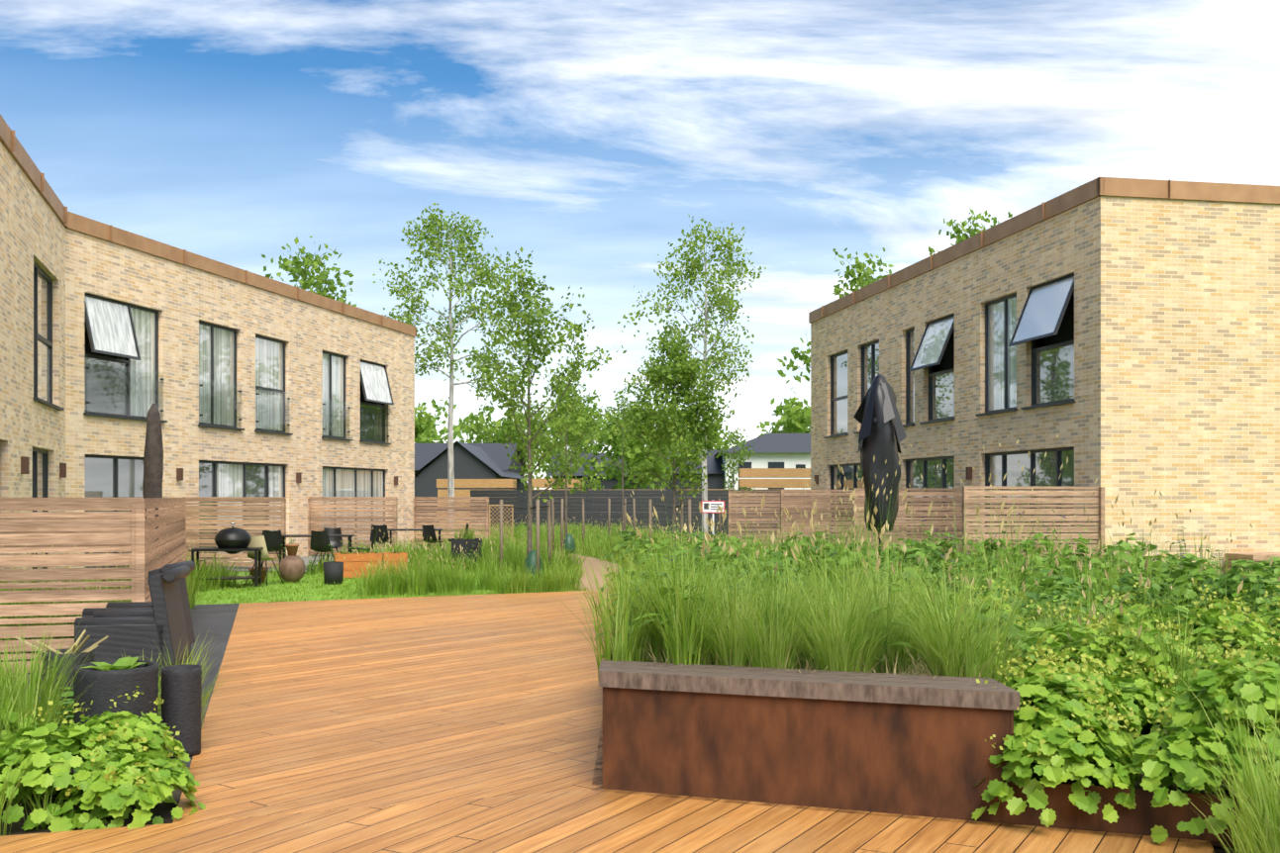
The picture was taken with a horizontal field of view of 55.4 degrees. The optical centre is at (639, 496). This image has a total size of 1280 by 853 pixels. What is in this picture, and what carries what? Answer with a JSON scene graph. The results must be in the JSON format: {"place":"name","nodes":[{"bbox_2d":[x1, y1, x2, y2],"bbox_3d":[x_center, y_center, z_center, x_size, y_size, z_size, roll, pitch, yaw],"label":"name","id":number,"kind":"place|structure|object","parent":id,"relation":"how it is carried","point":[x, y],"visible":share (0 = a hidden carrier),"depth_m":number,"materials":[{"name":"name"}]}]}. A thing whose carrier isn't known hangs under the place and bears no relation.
{"place":"outdoors","nodes":[
{"label":"outdoors","id":0,"kind":"place"},
{"bbox_2d":[204,546,770,572],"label":"terrace paving","id":1,"kind":"structure","parent":0,"point":[306,559],"depth_m":28.55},
{"bbox_2d":[261,523,469,569],"bbox_3d":[-5.931,1.093,27.029,2.156,0.864,6.521,0,0,14],"label":"outdoor dining set","id":2,"kind":"object","parent":1,"relation":"on","point":[322,541],"visible":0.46,"depth_m":24.81,"materials":[{"name":"black plastic"}]},
{"bbox_2d":[0,486,1104,674],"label":"fence slats","id":3,"kind":"object","parent":1,"relation":"on","point":[135,531],"visible":0.67,"depth_m":19.64,"materials":[{"name":"brown wood"}]},
{"bbox_2d":[482,544,622,591],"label":"gravel path","id":4,"kind":"structure","parent":0,"point":[595,563],"depth_m":24.80,"materials":[{"name":"beige gravel"}]},
{"bbox_2d":[372,202,766,537],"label":"birch tree","id":5,"kind":"object","parent":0,"point":[694,263],"depth_m":40.39,"materials":[{"name":"green plant"}]},
{"bbox_2d":[0,590,1214,852],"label":"deck terrace","id":6,"kind":"structure","parent":0,"point":[438,725],"depth_m":6.73,"materials":[{"name":"brown wood"}]},
{"bbox_2d":[458,246,756,556],"bbox_3d":[0.059,-1.601,29.942,6.833,6.264,17.578,0,0,1],"label":"young tree","id":7,"kind":"object","parent":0,"point":[689,368],"depth_m":25.10,"materials":[{"name":"green plant"}]},
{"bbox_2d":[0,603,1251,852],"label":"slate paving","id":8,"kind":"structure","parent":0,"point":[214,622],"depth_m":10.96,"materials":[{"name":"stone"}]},
{"bbox_2d":[42,648,95,731],"bbox_3d":[-3.622,1.231,7.726,0.303,0.500,0.303,0,0,1],"label":"cylinder planter","id":9,"kind":"object","parent":8,"relation":"on","point":[80,653],"visible":0.21,"depth_m":7.60,"materials":[{"name":"stone"}]},
{"bbox_2d":[14,629,189,731],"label":"plants","id":10,"kind":"object","parent":9,"relation":"in","point":[128,662],"visible":0.23,"depth_m":7.34,"materials":[{"name":"green plant"}]},
{"bbox_2d":[73,660,158,753],"bbox_3d":[-2.882,1.206,6.711,0.434,0.550,0.434,0,0,1],"label":"cylinder planter","id":11,"kind":"object","parent":8,"relation":"on","point":[100,689],"visible":0.5,"depth_m":6.54,"materials":[{"name":"stone"}]},
{"bbox_2d":[74,565,191,697],"bbox_3d":[-3.682,1.001,8.881,0.675,0.960,0.620,0,0,-11],"label":"wicker chair","id":12,"kind":"object","parent":8,"relation":"on","point":[132,634],"visible":0.65,"depth_m":8.62,"materials":[{"name":"black wicker"}]},
{"bbox_2d":[82,560,195,664],"bbox_3d":[-3.927,1.001,9.584,0.675,0.960,0.620,0,0,-5],"label":"wicker chair","id":13,"kind":"object","parent":8,"relation":"on","point":[129,606],"visible":0.21,"depth_m":9.78,"materials":[{"name":"black wicker"}]},
{"bbox_2d":[142,403,163,540],"bbox_3d":[-5.596,0.206,14.017,0.560,2.550,0.560,0,0,1],"label":"closed parasol","id":14,"kind":"object","parent":8,"relation":"on","point":[152,468],"visible":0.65,"depth_m":13.94,"materials":[{"name":"black fabric"}]},
{"bbox_2d":[160,664,201,758],"bbox_3d":[-2.636,1.231,7.006,0.222,0.500,0.222,0,0,1],"label":"plant pot","id":15,"kind":"object","parent":8,"relation":"on","point":[181,695],"visible":0.85,"depth_m":6.92,"materials":[{"name":"stone"}]},
{"bbox_2d":[591,591,1269,848],"bbox_3d":[4.037,1.191,11.636,11.901,0.620,14.903,0,0,12],"label":"raised planter","id":16,"kind":"object","parent":8,"relation":"on","point":[899,744],"visible":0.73,"depth_m":5.79,"materials":[{"name":"brown metal"}]},
{"bbox_2d":[1,530,1251,852],"bbox_3d":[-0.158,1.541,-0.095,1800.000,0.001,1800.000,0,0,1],"label":"ground","id":17,"kind":"structure","parent":0,"point":[493,572],"depth_m":24.07,"materials":[{"name":"green plant"}]},
{"bbox_2d":[0,540,230,836],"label":"bed plants","id":18,"kind":"object","parent":17,"relation":"on","point":[40,756],"visible":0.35,"depth_m":5.73,"materials":[{"name":"green plant"}]},
{"bbox_2d":[189,522,263,587],"bbox_3d":[-6.899,0.976,20.344,1.100,1.090,0.600,0,0,-11],"label":"fire pit grill","id":19,"kind":"object","parent":17,"relation":"on","point":[233,541],"visible":0.98,"depth_m":20.17,"materials":[{"name":"black metal"}]},
{"bbox_2d":[195,572,575,604],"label":"mown lawn","id":20,"kind":"structure","parent":17,"relation":"on","point":[320,597],"depth_m":19.27,"materials":[{"name":"green plant"}]},
{"bbox_2d":[245,535,283,586],"bbox_3d":[-6.497,1.093,21.008,0.476,0.864,0.518,0,0,21],"label":"chair","id":21,"kind":"object","parent":20,"relation":"on","point":[257,541],"visible":0.77,"depth_m":20.80,"materials":[{"name":"beige plastic"}]},
{"bbox_2d":[248,543,343,585],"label":"plant pots","id":22,"kind":"object","parent":20,"relation":"on","point":[291,567],"visible":0.85,"depth_m":21.42,"materials":[{"name":"ceramic"}]},
{"bbox_2d":[333,538,482,578],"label":"planter boxes","id":23,"kind":"object","parent":17,"relation":"on","point":[355,560],"visible":0.4,"depth_m":22.81,"materials":[{"name":"orange wood"}]},
{"bbox_2d":[251,526,476,568],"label":"potted plants","id":24,"kind":"object","parent":23,"relation":"on","point":[468,536],"visible":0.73,"depth_m":22.97,"materials":[{"name":"green plant"}]},
{"bbox_2d":[113,514,878,604],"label":"meadow grass","id":25,"kind":"structure","parent":17,"relation":"on","point":[423,573],"depth_m":20.14,"materials":[{"name":"plant"}]},
{"bbox_2d":[489,504,513,542],"bbox_3d":[-4.215,0.868,36.994,0.740,1.235,0.040,0,0,1],"label":"lattice panel","id":26,"kind":"object","parent":17,"relation":"on","point":[512,520],"visible":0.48,"depth_m":36.98,"materials":[{"name":"brown wood"}]},
{"bbox_2d":[414,433,810,534],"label":"background houses","id":27,"kind":"structure","parent":17,"relation":"on","point":[777,461],"depth_m":52.07,"materials":[{"name":"grey"}]},
{"bbox_2d":[499,498,746,578],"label":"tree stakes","id":28,"kind":"object","parent":17,"relation":"on","point":[533,557],"visible":0.48,"depth_m":25.77,"materials":[{"name":"brown wood"}]},
{"bbox_2d":[0,140,1279,589],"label":"building walls","id":29,"kind":"structure","parent":17,"relation":"on","point":[1176,404],"depth_m":21.16,"materials":[{"name":"beige brick"}]},
{"bbox_2d":[32,261,1075,583],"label":"window frames","id":30,"kind":"structure","parent":29,"relation":"in","point":[268,465],"depth_m":24.37,"materials":[{"name":"black metal"}]},
{"bbox_2d":[32,267,1074,569],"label":"windows","id":31,"kind":"structure","parent":30,"relation":"in","point":[106,380],"depth_m":24.99,"materials":[{"name":"grey glass"}]},
{"bbox_2d":[0,114,1279,485],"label":"building roof caps","id":32,"kind":"object","parent":29,"relation":"on","point":[994,234],"visible":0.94,"depth_m":23.13,"materials":[{"name":"brown metal"}]},
{"bbox_2d":[701,499,724,540],"bbox_3d":[1.193,0.796,19.872,0.380,1.470,0.063,0,0,1],"label":"sign post","id":33,"kind":"object","parent":17,"relation":"on","point":[712,509],"visible":0.62,"depth_m":19.84,"materials":[{"name":"white metal"}]},
{"bbox_2d":[853,374,906,555],"bbox_3d":[2.923,-0.004,14.847,0.591,2.970,0.590,0,0,1],"label":"closed parasol","id":34,"kind":"object","parent":17,"relation":"on","point":[882,434],"visible":0.79,"depth_m":14.68,"materials":[{"name":"black fabric"}]},
{"bbox_2d":[542,433,1279,852],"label":"bed plants","id":35,"kind":"object","parent":17,"relation":"on","point":[1113,673],"visible":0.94,"depth_m":6.46,"materials":[{"name":"green plant"}]},
{"bbox_2d":[1224,552,1279,578],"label":"wall ledge","id":36,"kind":"object","parent":17,"relation":"on","point":[1257,557],"visible":0.27,"depth_m":19.87,"materials":[{"name":"beige stone"}]},
{"bbox_2d":[261,207,1012,497],"bbox_3d":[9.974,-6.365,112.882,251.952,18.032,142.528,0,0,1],"label":"tree","id":37,"kind":"object","parent":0,"point":[788,421],"depth_m":65.43,"materials":[{"name":"green plant"}]},
{"bbox_2d":[0,0,1279,497],"label":"sky","id":38,"kind":"structure","parent":0,"point":[583,136],"materials":[{"name":"blue"}]}
]}

